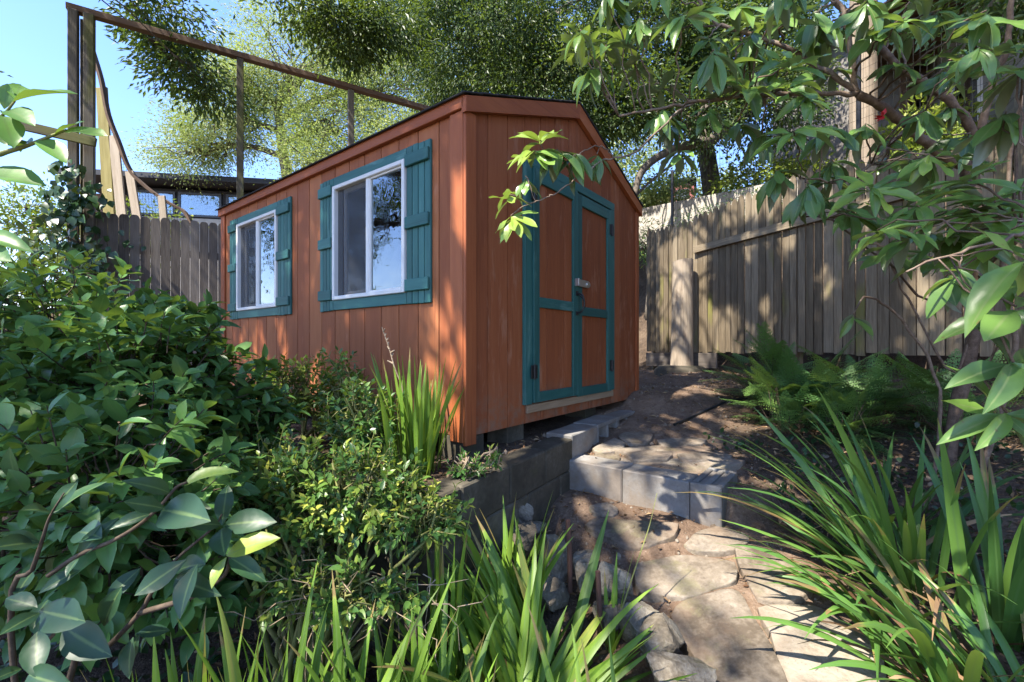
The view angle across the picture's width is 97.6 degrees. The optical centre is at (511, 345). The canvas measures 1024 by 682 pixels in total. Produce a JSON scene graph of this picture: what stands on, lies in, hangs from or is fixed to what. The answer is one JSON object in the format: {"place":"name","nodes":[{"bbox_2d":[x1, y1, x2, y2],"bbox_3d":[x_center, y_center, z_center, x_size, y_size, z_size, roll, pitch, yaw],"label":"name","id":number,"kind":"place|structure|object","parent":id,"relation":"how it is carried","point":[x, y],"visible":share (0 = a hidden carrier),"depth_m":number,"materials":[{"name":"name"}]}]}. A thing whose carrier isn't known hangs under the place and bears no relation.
{"place":"outdoors","nodes":[
{"label":"outdoors","id":0,"kind":"place"},
{"bbox_2d":[0,0,885,307],"label":"sky","id":1,"kind":"structure","parent":0,"point":[33,33],"materials":[{"name":"blue"}]},
{"bbox_2d":[0,149,1023,681],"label":"ground","id":2,"kind":"structure","parent":0,"point":[736,511],"depth_m":2.62,"materials":[{"name":"soil"}]},
{"bbox_2d":[0,83,106,261],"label":"camellia shoot","id":3,"kind":"object","parent":2,"relation":"on","point":[12,130],"visible":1,"depth_m":0.95,"materials":[{"name":"green plant"}]},
{"bbox_2d":[0,232,117,357],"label":"camellia bush","id":4,"kind":"object","parent":2,"relation":"on","point":[51,252],"visible":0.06,"depth_m":3.36,"materials":[{"name":"green plant"}]},
{"bbox_2d":[0,169,198,283],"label":"oak tree","id":5,"kind":"object","parent":2,"relation":"on","point":[33,224],"visible":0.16,"depth_m":7.32,"materials":[{"name":"green plant"}]},
{"bbox_2d":[0,466,279,681],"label":"broad leaved shrub","id":6,"kind":"object","parent":2,"relation":"on","point":[82,638],"visible":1,"depth_m":0.85,"materials":[{"name":"green plant"}]},
{"bbox_2d":[0,249,311,671],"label":"camellia bush","id":7,"kind":"object","parent":2,"relation":"on","point":[68,402],"visible":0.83,"depth_m":1.54,"materials":[{"name":"green plant"}]},
{"bbox_2d":[96,212,220,364],"bbox_3d":[-4.029,-0.559,6.036,2.566,2.219,0.083,0,0,-31],"label":"board fence","id":8,"kind":"object","parent":2,"relation":"on","point":[161,252],"visible":0.35,"depth_m":5.76,"materials":[{"name":"grey wood"}]},
{"bbox_2d":[96,54,192,225],"bbox_3d":[-5.835,-3.192,7.069,1.499,2.916,0.184,0,0,-8],"label":"broken trellis","id":9,"kind":"object","parent":8,"relation":"on","point":[112,151],"visible":0.84,"depth_m":7.04,"materials":[{"name":"brown wood"}]},
{"bbox_2d":[47,167,277,301],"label":"dark house","id":10,"kind":"structure","parent":2,"relation":"on","point":[212,198],"depth_m":13.98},
{"bbox_2d":[137,190,175,215],"bbox_3d":[-11.052,-4.400,13.884,1.150,0.760,0.049,0,0,-9],"label":"window","id":11,"kind":"structure","parent":10,"relation":"in","point":[141,191],"depth_m":13.92,"materials":[{"name":"plastic"}]},
{"bbox_2d":[178,192,221,217],"bbox_3d":[-9.793,-4.400,14.087,1.240,0.760,0.049,0,0,-9],"label":"window","id":12,"kind":"structure","parent":10,"relation":"in","point":[179,193],"depth_m":14.07,"materials":[{"name":"plastic"}]},
{"bbox_2d":[226,194,244,203],"bbox_3d":[-8.634,-4.400,14.274,0.850,0.760,0.049,0,0,-9],"label":"window","id":13,"kind":"structure","parent":10,"relation":"in","point":[227,195],"depth_m":14.20,"materials":[{"name":"plastic"}]},
{"bbox_2d":[80,576,342,681],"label":"iris clump","id":14,"kind":"object","parent":2,"relation":"on","point":[172,673],"visible":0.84,"depth_m":1.23,"materials":[{"name":"green plant"}]},
{"bbox_2d":[0,0,443,134],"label":"shade tree","id":15,"kind":"object","parent":2,"relation":"on","point":[174,57],"visible":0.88,"depth_m":6.39,"materials":[{"name":"green plant"}]},
{"bbox_2d":[21,2,430,296],"bbox_3d":[-3.410,-1.557,6.182,5.523,4.914,0.445,0,0,-31],"label":"post frame","id":16,"kind":"object","parent":2,"relation":"on","point":[81,66],"visible":0.46,"depth_m":5.35,"materials":[{"name":"brown wood"}]},
{"bbox_2d":[16,159,146,313],"bbox_3d":[-5.090,-0.768,5.096,1.755,2.641,0.393,0,0,-36],"label":"ivy","id":17,"kind":"object","parent":16,"relation":"attached to","point":[71,203],"visible":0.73,"depth_m":5.08,"materials":[{"name":"green plant"}]},
{"bbox_2d":[116,0,473,200],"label":"oak tree","id":18,"kind":"object","parent":2,"relation":"on","point":[197,141],"visible":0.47,"depth_m":12.49,"materials":[{"name":"green plant"}]},
{"bbox_2d":[235,351,378,444],"bbox_3d":[-1.238,0.357,2.788,0.942,0.670,0.521,0,0,20],"label":"leaved shrub","id":19,"kind":"object","parent":2,"relation":"on","point":[306,394],"visible":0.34,"depth_m":2.80,"materials":[{"name":"green plant"}]},
{"bbox_2d":[177,556,463,681],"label":"iris clump","id":20,"kind":"object","parent":2,"relation":"on","point":[231,668],"visible":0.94,"depth_m":1.30,"materials":[{"name":"green plant"}]},
{"bbox_2d":[160,413,487,681],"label":"leaved shrub","id":21,"kind":"object","parent":2,"relation":"on","point":[288,584],"visible":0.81,"depth_m":1.62,"materials":[{"name":"green plant"}]},
{"bbox_2d":[133,423,571,673],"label":"retaining wall","id":22,"kind":"structure","parent":2,"relation":"on","point":[535,476],"depth_m":2.15,"materials":[{"name":"concrete"}]},
{"bbox_2d":[322,384,396,450],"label":"shrub","id":23,"kind":"object","parent":2,"relation":"on","point":[350,420],"visible":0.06,"depth_m":2.67,"materials":[{"name":"green plant"}]},
{"bbox_2d":[311,346,408,475],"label":"leaved shrub","id":24,"kind":"object","parent":2,"relation":"on","point":[341,424],"visible":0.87,"depth_m":2.24,"materials":[{"name":"green plant"}]},
{"bbox_2d":[283,566,499,681],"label":"iris clump","id":25,"kind":"object","parent":2,"relation":"on","point":[444,665],"visible":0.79,"depth_m":1.44,"materials":[{"name":"green plant"}]},
{"bbox_2d":[371,328,464,479],"bbox_3d":[-0.468,0.280,2.293,0.501,0.758,0.563,0,0,-16],"label":"iris clump","id":26,"kind":"object","parent":2,"relation":"on","point":[420,427],"visible":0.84,"depth_m":2.23,"materials":[{"name":"green plant"}]},
{"bbox_2d":[215,90,643,460],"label":"garden shed","id":27,"kind":"structure","parent":2,"relation":"on","point":[421,262],"depth_m":3.07,"materials":[{"name":"rust-red painted wood"},{"name":"teal painted wood"},{"name":"dark shingle"}]},
{"bbox_2d":[236,209,277,310],"bbox_3d":[-2.312,-0.745,4.096,0.815,0.832,0.075,0,0,38],"label":"window","id":28,"kind":"structure","parent":27,"relation":"in","point":[257,237],"depth_m":4.07,"materials":[{"name":"glass"}]},
{"bbox_2d":[332,159,406,299],"bbox_3d":[-0.973,-0.745,3.061,0.820,0.832,0.075,0,0,38],"label":"window","id":29,"kind":"structure","parent":27,"relation":"in","point":[375,201],"depth_m":3.03,"materials":[{"name":"glass"}]},
{"bbox_2d":[531,167,589,402],"bbox_3d":[0.382,-0.400,3.253,0.097,1.568,0.805,0,0,38],"label":"door","id":30,"kind":"structure","parent":27,"relation":"in","point":[555,280],"depth_m":3.21,"materials":[{"name":"teal paint"}]},
{"bbox_2d":[576,193,613,396],"bbox_3d":[0.691,-0.388,3.698,0.047,1.568,0.625,0,0,38],"label":"door","id":31,"kind":"structure","parent":27,"relation":"in","point":[595,228],"depth_m":3.70,"materials":[{"name":"teal paint"}]},
{"bbox_2d":[425,502,486,678],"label":"iris clump","id":32,"kind":"object","parent":2,"relation":"on","point":[438,569],"visible":0.61,"depth_m":1.61,"materials":[{"name":"green plant"}]},
{"bbox_2d":[442,443,504,480],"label":"leaved shrub","id":33,"kind":"object","parent":2,"relation":"on","point":[467,468],"visible":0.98,"depth_m":2.12,"materials":[{"name":"green plant"}]},
{"bbox_2d":[309,584,657,681],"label":"iris clump","id":34,"kind":"object","parent":2,"relation":"on","point":[603,674],"visible":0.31,"depth_m":1.60,"materials":[{"name":"green plant"}]},
{"bbox_2d":[395,633,583,681],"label":"iris clump","id":35,"kind":"object","parent":2,"relation":"on","point":[522,672],"visible":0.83,"depth_m":1.23,"materials":[{"name":"green plant"}]},
{"bbox_2d":[375,526,610,681],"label":"iris clump","id":36,"kind":"object","parent":2,"relation":"on","point":[506,671],"visible":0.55,"depth_m":1.68,"materials":[{"name":"green plant"}]},
{"bbox_2d":[364,0,659,175],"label":"bay tree","id":37,"kind":"object","parent":2,"relation":"on","point":[525,56],"visible":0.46,"depth_m":7.78,"materials":[{"name":"green plant"}]},
{"bbox_2d":[0,403,1023,681],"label":"ivy groundcover","id":38,"kind":"object","parent":2,"relation":"on","point":[106,677],"visible":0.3,"depth_m":2.14,"materials":[{"name":"green plant"}]},
{"bbox_2d":[420,510,608,681],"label":"iris clump","id":39,"kind":"object","parent":2,"relation":"on","point":[491,575],"visible":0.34,"depth_m":1.82,"materials":[{"name":"green plant"}]},
{"bbox_2d":[460,492,573,603],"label":"iris clump","id":40,"kind":"object","parent":2,"relation":"on","point":[507,553],"visible":0.48,"depth_m":1.95,"materials":[{"name":"green plant"}]},
{"bbox_2d":[502,520,536,563],"bbox_3d":[0.045,0.994,2.236,0.189,0.202,0.154,0,0,-20],"label":"rock","id":41,"kind":"object","parent":2,"relation":"on","point":[527,529],"visible":0.41,"depth_m":2.21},
{"bbox_2d":[519,503,533,523],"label":"rock","id":42,"kind":"object","parent":41,"relation":"on","point":[526,512],"visible":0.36,"depth_m":2.40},
{"bbox_2d":[533,521,546,534],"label":"rock","id":43,"kind":"object","parent":2,"relation":"on","point":[538,524],"visible":0.38,"depth_m":2.47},
{"bbox_2d":[397,0,687,196],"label":"hill tree","id":44,"kind":"object","parent":2,"relation":"on","point":[642,159],"visible":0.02,"depth_m":18.59,"materials":[{"name":"green plant"}]},
{"bbox_2d":[543,534,566,581],"bbox_3d":[0.204,0.996,2.121,0.138,0.201,0.180,0,0,0],"label":"rock","id":45,"kind":"object","parent":2,"relation":"on","point":[559,570],"visible":0.45,"depth_m":2.07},
{"bbox_2d":[541,576,569,611],"bbox_3d":[0.167,1.107,1.969,0.184,0.136,0.146,0,0,0],"label":"rock","id":46,"kind":"object","parent":2,"relation":"on","point":[555,595],"visible":0.67,"depth_m":1.95,"materials":[{"name":"stone"}]},
{"bbox_2d":[566,519,572,592],"bbox_3d":[0.255,0.939,2.000,0.030,0.319,0.023,0,0,0],"label":"iron stake","id":47,"kind":"object","parent":2,"relation":"on","point":[569,560],"visible":1,"depth_m":1.99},
{"bbox_2d":[546,423,596,457],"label":"cinder block","id":48,"kind":"structure","parent":2,"relation":"on","point":[583,437],"depth_m":3.12,"materials":[{"name":"concrete"}]},
{"bbox_2d":[527,603,615,681],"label":"iris clump","id":49,"kind":"object","parent":2,"relation":"on","point":[548,672],"visible":1,"depth_m":1.29,"materials":[{"name":"green plant"}]},
{"bbox_2d":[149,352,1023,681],"bbox_3d":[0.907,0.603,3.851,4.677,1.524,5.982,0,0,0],"label":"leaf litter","id":50,"kind":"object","parent":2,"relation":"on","point":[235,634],"visible":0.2,"depth_m":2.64,"materials":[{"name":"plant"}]},
{"bbox_2d":[573,549,599,591],"bbox_3d":[0.346,1.038,2.029,0.139,0.180,0.159,0,0,0],"label":"rock","id":51,"kind":"object","parent":2,"relation":"on","point":[581,560],"visible":0.46,"depth_m":2.00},
{"bbox_2d":[574,415,617,442],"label":"cinder block","id":52,"kind":"structure","parent":2,"relation":"on","point":[603,424],"depth_m":3.53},
{"bbox_2d":[595,570,602,647],"bbox_3d":[0.353,1.072,1.820,0.029,0.310,0.023,0,0,0],"label":"iron stake","id":53,"kind":"object","parent":2,"relation":"on","point":[598,595],"visible":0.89,"depth_m":1.81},
{"bbox_2d":[568,454,633,501],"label":"cinder block","id":54,"kind":"structure","parent":2,"relation":"on","point":[600,476],"depth_m":2.82,"materials":[{"name":"concrete"}]},
{"bbox_2d":[589,502,617,517],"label":"rock","id":55,"kind":"object","parent":2,"relation":"on","point":[599,510],"visible":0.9,"depth_m":2.58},
{"bbox_2d":[593,454,619,460],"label":"flagstone","id":56,"kind":"object","parent":2,"relation":"on","point":[612,456],"visible":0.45,"depth_m":3.00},
{"bbox_2d":[592,597,622,635],"bbox_3d":[0.408,1.129,1.868,0.114,0.139,0.154,0,0,-30],"label":"rock","id":57,"kind":"object","parent":2,"relation":"on","point":[611,612],"visible":0.42,"depth_m":1.82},
{"bbox_2d":[592,438,624,454],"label":"flagstone","id":58,"kind":"object","parent":2,"relation":"on","point":[612,445],"visible":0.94,"depth_m":3.18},
{"bbox_2d":[598,561,632,601],"bbox_3d":[0.444,1.019,1.919,0.153,0.146,0.130,0,0,24],"label":"rock","id":59,"kind":"object","parent":2,"relation":"on","point":[621,574],"visible":0.72,"depth_m":1.88,"materials":[{"name":"stone"}]},
{"bbox_2d":[537,604,696,681],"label":"iris clump","id":60,"kind":"object","parent":2,"relation":"on","point":[562,663],"visible":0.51,"depth_m":1.68,"materials":[{"name":"green plant"}]},
{"bbox_2d":[600,410,634,425],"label":"cinder block","id":61,"kind":"structure","parent":2,"relation":"on","point":[622,414],"depth_m":3.90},
{"bbox_2d":[594,494,656,655],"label":"iris clump","id":62,"kind":"object","parent":2,"relation":"on","point":[614,636],"visible":0.75,"depth_m":1.82,"materials":[{"name":"green plant"}]},
{"bbox_2d":[585,517,678,551],"bbox_3d":[0.613,1.018,2.366,0.487,0.176,0.191,0,0,26],"label":"flagstone","id":63,"kind":"object","parent":2,"relation":"on","point":[624,534],"visible":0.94,"depth_m":2.35,"materials":[{"name":"stone"}]},
{"bbox_2d":[618,431,653,446],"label":"flagstone","id":64,"kind":"object","parent":2,"relation":"on","point":[633,439],"visible":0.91,"depth_m":3.38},
{"bbox_2d":[617,601,659,643],"bbox_3d":[0.488,1.093,1.780,0.134,0.155,0.158,0,0,-43],"label":"rock","id":65,"kind":"object","parent":2,"relation":"on","point":[637,619],"visible":0.59,"depth_m":1.75,"materials":[{"name":"stone"}]},
{"bbox_2d":[624,450,671,462],"bbox_3d":[0.917,0.774,2.988,0.322,0.109,0.187,0,0,0],"label":"flagstone","id":66,"kind":"object","parent":2,"relation":"on","point":[645,456],"visible":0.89,"depth_m":2.96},
{"bbox_2d":[635,612,684,663],"bbox_3d":[0.559,1.101,1.670,0.186,0.162,0.169,0,0,0],"label":"rock","id":67,"kind":"object","parent":2,"relation":"on","point":[667,635],"visible":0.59,"depth_m":1.64,"materials":[{"name":"stone"}]},
{"bbox_2d":[623,464,697,518],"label":"cinder block","id":68,"kind":"structure","parent":2,"relation":"on","point":[643,485],"depth_m":2.59,"materials":[{"name":"concrete"}]},
{"bbox_2d":[615,445,712,456],"bbox_3d":[1.072,0.771,3.116,0.727,0.096,0.254,0,0,0],"label":"flagstone","id":69,"kind":"object","parent":2,"relation":"on","point":[674,450],"visible":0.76,"depth_m":3.14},
{"bbox_2d":[628,163,705,207],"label":"bank shrub","id":70,"kind":"object","parent":2,"relation":"on","point":[651,197],"visible":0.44,"depth_m":10.03,"materials":[{"name":"green plant"}]},
{"bbox_2d":[589,455,745,473],"bbox_3d":[0.965,0.796,2.873,1.091,0.111,0.344,0,0,6],"label":"flagstone","id":71,"kind":"object","parent":2,"relation":"on","point":[732,464],"visible":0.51,"depth_m":2.84,"materials":[{"name":"stone"}]},
{"bbox_2d":[654,258,707,375],"bbox_3d":[2.254,-0.344,5.997,0.713,1.598,0.668,0,0,0],"label":"pole stump","id":72,"kind":"object","parent":2,"relation":"on","point":[681,360],"visible":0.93,"depth_m":5.88,"materials":[{"name":"brown wood"}]},
{"bbox_2d":[646,649,716,681],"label":"rock","id":73,"kind":"object","parent":2,"relation":"on","point":[664,666],"visible":0.99,"depth_m":1.48,"materials":[{"name":"stone"}]},
{"bbox_2d":[656,437,706,445],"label":"flagstone","id":74,"kind":"object","parent":2,"relation":"on","point":[688,441],"visible":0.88,"depth_m":3.29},
{"bbox_2d":[668,178,696,201],"bbox_3d":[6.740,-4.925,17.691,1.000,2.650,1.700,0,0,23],"label":"red house","id":75,"kind":"structure","parent":2,"relation":"on","point":[693,186],"depth_m":17.00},
{"bbox_2d":[634,555,737,602],"bbox_3d":[0.793,1.085,2.049,0.464,0.177,0.273,0,0,0],"label":"flagstone","id":76,"kind":"object","parent":2,"relation":"on","point":[679,577],"visible":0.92,"depth_m":2.02,"materials":[{"name":"stone"}]},
{"bbox_2d":[630,156,762,201],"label":"bank shrub","id":77,"kind":"object","parent":2,"relation":"on","point":[698,180],"visible":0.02,"depth_m":18.02,"materials":[{"name":"green plant"}]},
{"bbox_2d":[556,0,848,195],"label":"broad crowned tree","id":78,"kind":"object","parent":2,"relation":"on","point":[700,145],"visible":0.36,"depth_m":8.03,"materials":[{"name":"green plant"}]},
{"bbox_2d":[677,451,732,462],"bbox_3d":[1.290,0.778,2.990,0.413,0.104,0.174,0,0,-10],"label":"flagstone","id":79,"kind":"object","parent":2,"relation":"on","point":[690,457],"visible":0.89,"depth_m":2.97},
{"bbox_2d":[398,370,1016,680],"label":"pebbles","id":80,"kind":"object","parent":2,"relation":"on","point":[927,478],"visible":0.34,"depth_m":2.76,"materials":[{"name":"stone"}]},
{"bbox_2d":[673,397,746,425],"bbox_3d":[1.713,0.565,3.892,0.978,0.175,0.086,0,0,-30],"label":"hose","id":81,"kind":"object","parent":2,"relation":"on","point":[703,411],"visible":0.98,"depth_m":3.91,"materials":[{"name":"black plastic"}]},
{"bbox_2d":[690,467,736,526],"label":"cinder block","id":82,"kind":"structure","parent":2,"relation":"on","point":[707,510],"depth_m":2.43,"materials":[{"name":"concrete"}]},
{"bbox_2d":[684,526,749,556],"bbox_3d":[1.024,1.015,2.260,0.330,0.135,0.194,0,0,0],"label":"flagstone","id":83,"kind":"object","parent":2,"relation":"on","point":[699,543],"visible":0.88,"depth_m":2.23,"materials":[{"name":"stone"}]},
{"bbox_2d":[639,167,797,320],"bbox_3d":[3.258,-1.560,7.819,3.538,2.250,1.558,0,0,41],"label":"bank shrub","id":84,"kind":"object","parent":2,"relation":"on","point":[644,244],"visible":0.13,"depth_m":8.28,"materials":[{"name":"grey plant"}]},
{"bbox_2d":[671,589,786,681],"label":"flagstone","id":85,"kind":"object","parent":2,"relation":"on","point":[722,640],"visible":0.91,"depth_m":1.69,"materials":[{"name":"stone"}]},
{"bbox_2d":[639,177,823,249],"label":"terrace wall","id":86,"kind":"structure","parent":2,"relation":"on","point":[686,206],"depth_m":9.18,"materials":[{"name":"paint"}]},
{"bbox_2d":[488,0,1023,482],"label":"rhododendron","id":87,"kind":"object","parent":2,"relation":"on","point":[980,238],"visible":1,"depth_m":1.76,"materials":[{"name":"green plant"}]},
{"bbox_2d":[735,546,812,604],"bbox_3d":[1.159,1.047,2.005,0.284,0.168,0.352,0,0,0],"label":"flagstone","id":88,"kind":"object","parent":2,"relation":"on","point":[764,588],"visible":0.63,"depth_m":1.94,"materials":[{"name":"stone"}]},
{"bbox_2d":[701,146,848,209],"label":"bank shrub","id":89,"kind":"object","parent":2,"relation":"on","point":[766,171],"visible":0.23,"depth_m":8.75,"materials":[{"name":"green plant"}]},
{"bbox_2d":[696,321,857,412],"bbox_3d":[2.281,0.329,3.964,1.114,1.064,1.305,0,0,0],"label":"fern","id":90,"kind":"object","parent":2,"relation":"on","point":[748,368],"visible":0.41,"depth_m":3.85,"materials":[{"name":"green plant"}]},
{"bbox_2d":[721,336,853,432],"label":"fern","id":91,"kind":"object","parent":2,"relation":"on","point":[791,407],"visible":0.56,"depth_m":3.35,"materials":[{"name":"green plant"}]},
{"bbox_2d":[726,323,900,412],"bbox_3d":[2.402,0.389,3.715,1.353,1.145,1.396,0,0,0],"label":"fern","id":92,"kind":"object","parent":2,"relation":"on","point":[789,363],"visible":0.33,"depth_m":3.59,"materials":[{"name":"green plant"}]},
{"bbox_2d":[757,604,886,681],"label":"flagstone","id":93,"kind":"object","parent":2,"relation":"on","point":[797,661],"visible":0.73,"depth_m":1.62,"materials":[{"name":"stone"}]},
{"bbox_2d":[646,137,1023,369],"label":"picket fence","id":94,"kind":"object","parent":2,"relation":"on","point":[751,267],"visible":0.56,"depth_m":4.96,"materials":[{"name":"brown wood"}]},
{"bbox_2d":[772,1,917,173],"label":"pale outbuilding","id":95,"kind":"structure","parent":2,"relation":"on","point":[840,121],"depth_m":9.41,"materials":[{"name":"grey"}]},
{"bbox_2d":[671,4,1023,364],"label":"wire fence","id":96,"kind":"object","parent":2,"relation":"on","point":[858,126],"visible":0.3,"depth_m":4.59,"materials":[{"name":"black metal"}]},
{"bbox_2d":[676,387,1023,640],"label":"agapanthus clump","id":97,"kind":"object","parent":2,"relation":"on","point":[913,543],"visible":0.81,"depth_m":1.85,"materials":[{"name":"green plant"}]},
{"bbox_2d":[772,359,946,458],"bbox_3d":[2.433,0.540,3.269,0.977,0.918,1.191,0,0,0],"label":"fern","id":98,"kind":"object","parent":2,"relation":"on","point":[855,419],"visible":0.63,"depth_m":3.07,"materials":[{"name":"green plant"}]},
{"bbox_2d":[848,0,877,263],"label":"utility pole","id":99,"kind":"object","parent":2,"relation":"on","point":[872,61],"visible":0.19,"depth_m":5.77,"materials":[{"name":"brown wood"}]},
{"bbox_2d":[712,489,1023,681],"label":"agapanthus clump","id":100,"kind":"object","parent":2,"relation":"on","point":[943,667],"visible":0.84,"depth_m":1.45,"materials":[{"name":"green plant"}]},
{"bbox_2d":[720,532,1023,681],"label":"agapanthus clump","id":101,"kind":"object","parent":2,"relation":"on","point":[874,639],"visible":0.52,"depth_m":1.68,"materials":[{"name":"green plant"}]},
{"bbox_2d":[779,344,980,435],"bbox_3d":[2.763,0.469,3.388,1.218,0.970,1.147,0,0,-25],"label":"fern","id":102,"kind":"object","parent":2,"relation":"on","point":[878,372],"visible":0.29,"depth_m":3.29,"materials":[{"name":"green plant"}]},
{"bbox_2d":[746,405,1023,537],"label":"agapanthus clump","id":103,"kind":"object","parent":2,"relation":"on","point":[931,492],"visible":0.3,"depth_m":2.21,"materials":[{"name":"green plant"}]},
{"bbox_2d":[824,535,1023,681],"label":"agapanthus clump","id":104,"kind":"object","parent":2,"relation":"on","point":[972,633],"visible":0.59,"depth_m":1.43,"materials":[{"name":"green plant"}]},
{"bbox_2d":[845,349,1023,435],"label":"fern","id":105,"kind":"object","parent":2,"relation":"on","point":[933,397],"visible":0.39,"depth_m":3.00,"materials":[{"name":"green plant"}]},
{"bbox_2d":[878,86,995,159],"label":"bank shrub","id":106,"kind":"object","parent":2,"relation":"on","point":[934,108],"visible":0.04,"depth_m":6.12,"materials":[{"name":"green plant"}]},
{"bbox_2d":[872,418,1023,653],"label":"agapanthus clump","id":107,"kind":"object","parent":2,"relation":"on","point":[1007,581],"visible":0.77,"depth_m":1.58,"materials":[{"name":"green plant"}]},
{"bbox_2d":[878,0,1023,150],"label":"clapboard house","id":108,"kind":"structure","parent":2,"relation":"on","point":[1012,104],"depth_m":7.01,"materials":[{"name":"grey"}]},
{"bbox_2d":[951,39,982,137],"bbox_3d":[6.986,-3.800,6.921,0.038,1.400,1.200,0,0,29],"label":"window","id":109,"kind":"structure","parent":108,"relation":"in","point":[969,82],"depth_m":6.68,"materials":[{"name":"white plastic"}]},
{"bbox_2d":[897,0,1023,88],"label":"shade tree","id":110,"kind":"object","parent":2,"relation":"on","point":[993,10],"visible":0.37,"depth_m":2.91,"materials":[{"name":"green plant"}]}
]}

